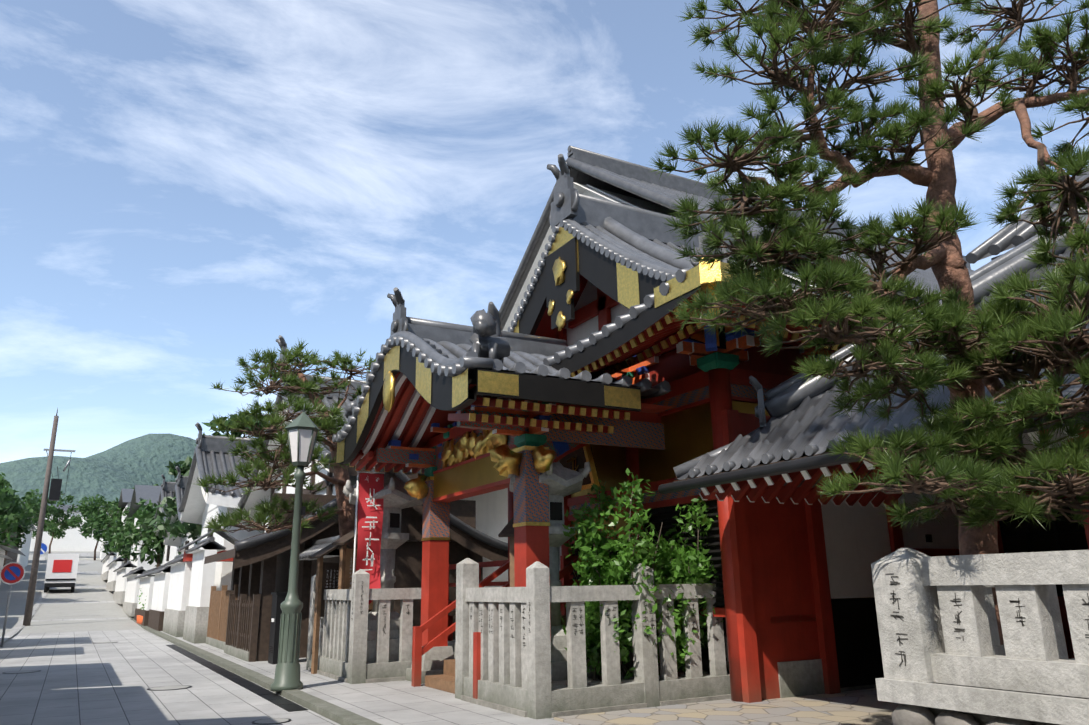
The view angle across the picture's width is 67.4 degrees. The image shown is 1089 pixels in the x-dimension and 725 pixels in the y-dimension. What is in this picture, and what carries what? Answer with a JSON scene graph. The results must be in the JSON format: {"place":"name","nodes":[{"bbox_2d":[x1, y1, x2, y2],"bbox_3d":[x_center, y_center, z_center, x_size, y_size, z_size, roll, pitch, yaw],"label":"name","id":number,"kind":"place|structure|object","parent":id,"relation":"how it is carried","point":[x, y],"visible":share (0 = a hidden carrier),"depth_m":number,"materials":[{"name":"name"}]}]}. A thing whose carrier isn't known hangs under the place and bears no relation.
{"place":"outdoors","nodes":[
{"label":"outdoors","id":0,"kind":"place"},
{"bbox_2d":[0,551,69,644],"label":"pavement","id":1,"kind":"structure","parent":0,"point":[14,630],"depth_m":33.95,"materials":[{"name":"grey concrete"}]},
{"bbox_2d":[0,434,196,505],"bbox_3d":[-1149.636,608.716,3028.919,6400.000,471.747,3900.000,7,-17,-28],"label":"hills","id":2,"kind":"structure","parent":0,"point":[110,474],"depth_m":2145.15,"materials":[{"name":"green plant"}]},
{"bbox_2d":[0,551,327,718],"bbox_3d":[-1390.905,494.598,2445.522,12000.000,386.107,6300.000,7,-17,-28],"label":"ground","id":3,"kind":"structure","parent":0,"point":[17,603],"depth_m":47.70,"materials":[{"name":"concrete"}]},
{"bbox_2d":[0,518,36,582],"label":"side buildings","id":4,"kind":"structure","parent":3,"relation":"on","point":[19,555],"depth_m":85.78,"materials":[{"name":"white wood"}]},
{"bbox_2d":[23,408,75,625],"bbox_3d":[-21.078,6.434,34.870,1.200,9.200,0.400,7,-17,-28],"label":"utility pole","id":5,"kind":"object","parent":3,"relation":"on","point":[55,489],"visible":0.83,"depth_m":34.74,"materials":[{"name":"wood"},{"name":"steel"}]},
{"bbox_2d":[46,451,71,495],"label":"overhead wires","id":6,"kind":"object","parent":5,"relation":"attached to","point":[57,471],"visible":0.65,"depth_m":43.27,"materials":[{"name":"rubber"}]},
{"bbox_2d":[44,554,78,592],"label":"delivery truck","id":7,"kind":"object","parent":3,"relation":"on","point":[61,570],"visible":0.9,"depth_m":60.11,"materials":[{"name":"metal"}]},
{"bbox_2d":[21,485,163,576],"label":"buildings","id":8,"kind":"structure","parent":3,"relation":"on","point":[73,540],"depth_m":140.98,"materials":[{"name":"paint"}]},
{"bbox_2d":[0,413,268,609],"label":"street trees","id":9,"kind":"object","parent":3,"relation":"on","point":[13,511],"depth_m":52.40,"materials":[{"name":"green plant"}]},
{"bbox_2d":[153,474,178,572],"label":"house","id":10,"kind":"structure","parent":3,"relation":"on","point":[171,552],"depth_m":48.01,"materials":[{"name":"paint"}]},
{"bbox_2d":[101,529,237,643],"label":"white street walls","id":11,"kind":"structure","parent":3,"relation":"on","point":[177,592],"depth_m":26.06,"materials":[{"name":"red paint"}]},
{"bbox_2d":[0,553,339,724],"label":"street paving","id":12,"kind":"structure","parent":3,"relation":"on","point":[82,678],"depth_m":12.10,"materials":[{"name":"stone"}]},
{"bbox_2d":[0,542,47,646],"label":"road signs","id":13,"kind":"object","parent":12,"relation":"on","point":[12,573],"visible":0.73,"depth_m":22.16,"materials":[{"name":"metal"}]},
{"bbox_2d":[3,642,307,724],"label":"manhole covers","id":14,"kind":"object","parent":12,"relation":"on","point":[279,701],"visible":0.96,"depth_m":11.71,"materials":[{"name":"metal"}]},
{"bbox_2d":[162,466,201,553],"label":"house","id":15,"kind":"structure","parent":3,"relation":"on","point":[179,490],"depth_m":37.58,"materials":[{"name":"tile"}]},
{"bbox_2d":[179,422,264,590],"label":"traditional house","id":16,"kind":"structure","parent":3,"relation":"on","point":[198,505],"depth_m":28.01,"materials":[{"name":"tile"}]},
{"bbox_2d":[206,493,482,661],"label":"wooden building","id":17,"kind":"structure","parent":3,"relation":"on","point":[239,619],"depth_m":17.19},
{"bbox_2d":[204,469,507,568],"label":"gate roof","id":18,"kind":"structure","parent":17,"relation":"on","point":[249,551],"depth_m":16.23,"materials":[{"name":"grey tile"}]},
{"bbox_2d":[238,335,507,586],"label":"building","id":19,"kind":"structure","parent":3,"relation":"on","point":[491,514],"depth_m":19.32,"materials":[{"name":"paint"}]},
{"bbox_2d":[560,468,723,679],"bbox_3d":[1.245,2.543,9.678,2.306,2.445,1.643,7,-17,-28],"label":"shrub","id":20,"kind":"object","parent":3,"relation":"on","point":[675,571],"depth_m":9.35,"materials":[{"name":"green plant"}]},
{"bbox_2d":[448,154,896,701],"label":"temple building","id":21,"kind":"structure","parent":3,"relation":"on","point":[611,285],"depth_m":10.56,"materials":[{"name":"red wood"}]},
{"bbox_2d":[332,287,671,698],"bbox_3d":[-0.628,1.717,11.168,3.307,5.213,5.128,7,-17,-28],"label":"entrance porch","id":22,"kind":"object","parent":21,"relation":"attached to","point":[484,404],"visible":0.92,"depth_m":10.47,"materials":[{"name":"red wood"}]},
{"bbox_2d":[499,145,973,330],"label":"hall roof","id":23,"kind":"structure","parent":21,"relation":"on","point":[598,175],"depth_m":21.22,"materials":[{"name":"tile"}]},
{"bbox_2d":[658,167,1088,702],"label":"side building","id":24,"kind":"structure","parent":3,"relation":"on","point":[800,546],"depth_m":9.50,"materials":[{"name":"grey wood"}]},
{"bbox_2d":[191,338,375,548],"bbox_3d":[-4.359,1.957,13.943,4.571,5.230,2.769,39,-43,-67],"label":"pine","id":25,"kind":"object","parent":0,"point":[259,464],"depth_m":13.57,"materials":[{"name":"green plant"}]},
{"bbox_2d":[101,571,572,724],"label":"pavement","id":26,"kind":"structure","parent":0,"point":[404,702],"depth_m":9.69,"materials":[{"name":"grey concrete"}]},
{"bbox_2d":[268,592,287,663],"bbox_3d":[-4.822,4.858,14.984,0.360,1.240,0.460,7,-17,-28],"label":"utility cabinet","id":27,"kind":"object","parent":26,"relation":"on","point":[278,598],"visible":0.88,"depth_m":14.83,"materials":[{"name":"metal"}]},
{"bbox_2d":[270,403,320,690],"bbox_3d":[-3.466,2.472,11.390,0.520,3.900,0.450,7,-17,-28],"label":"street lamp post","id":28,"kind":"object","parent":26,"relation":"on","point":[303,429],"visible":1,"depth_m":11.20,"materials":[{"name":"metal"}]},
{"bbox_2d":[309,528,372,673],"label":"wooden gate","id":29,"kind":"structure","parent":26,"relation":"on","point":[327,575],"depth_m":13.11,"materials":[{"name":"brown wood"}]},
{"bbox_2d":[306,569,420,683],"bbox_3d":[-2.783,4.066,12.940,1.285,1.620,2.640,7,-17,-28],"label":"stone fence","id":30,"kind":"object","parent":26,"relation":"on","point":[342,651],"visible":0.81,"depth_m":11.88,"materials":[{"name":"stone"}]},
{"bbox_2d":[353,471,384,603],"bbox_3d":[-2.625,3.075,12.122,0.440,3.095,0.115,7,-17,-28],"label":"nobori banner","id":31,"kind":"object","parent":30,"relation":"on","point":[369,507],"visible":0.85,"depth_m":12.28,"materials":[{"name":"red fabric"}]},
{"bbox_2d":[343,465,422,662],"bbox_3d":[-2.489,3.059,12.741,1.477,3.448,1.504,7,-17,-28],"label":"stone lantern","id":32,"kind":"object","parent":26,"relation":"on","point":[395,495],"visible":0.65,"depth_m":12.55,"materials":[{"name":"stone"}]},
{"bbox_2d":[498,516,514,586],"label":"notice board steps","id":33,"kind":"structure","parent":26,"relation":"on","point":[507,530],"depth_m":9.94,"materials":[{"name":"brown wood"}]},
{"bbox_2d":[507,462,601,680],"bbox_3d":[0.025,2.325,9.824,1.211,3.240,1.124,7,-17,-28],"label":"stone lantern","id":34,"kind":"object","parent":26,"relation":"on","point":[560,480],"visible":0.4,"depth_m":9.66,"materials":[{"name":"stone"}]},
{"bbox_2d":[455,558,730,718],"bbox_3d":[0.646,3.140,9.774,2.865,1.620,2.040,7,-17,-28],"label":"stone fence","id":35,"kind":"object","parent":26,"relation":"on","point":[511,625],"visible":0.85,"depth_m":8.87,"materials":[{"name":"stone"}]},
{"bbox_2d":[871,548,1088,724],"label":"stone fence","id":36,"kind":"object","parent":26,"relation":"on","point":[948,658],"visible":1,"depth_m":4.39,"materials":[{"name":"stone"}]},
{"bbox_2d":[0,0,1088,462],"label":"sky","id":37,"kind":"structure","parent":0,"point":[187,187],"materials":[{"name":"blue"}]},
{"bbox_2d":[554,688,900,724],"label":"stone paving","id":38,"kind":"structure","parent":0,"point":[861,707],"depth_m":8.10,"materials":[{"name":"beige stone"}]},
{"bbox_2d":[646,0,1088,644],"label":"pine","id":39,"kind":"object","parent":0,"point":[989,317],"depth_m":5.21,"materials":[{"name":"green plant"}]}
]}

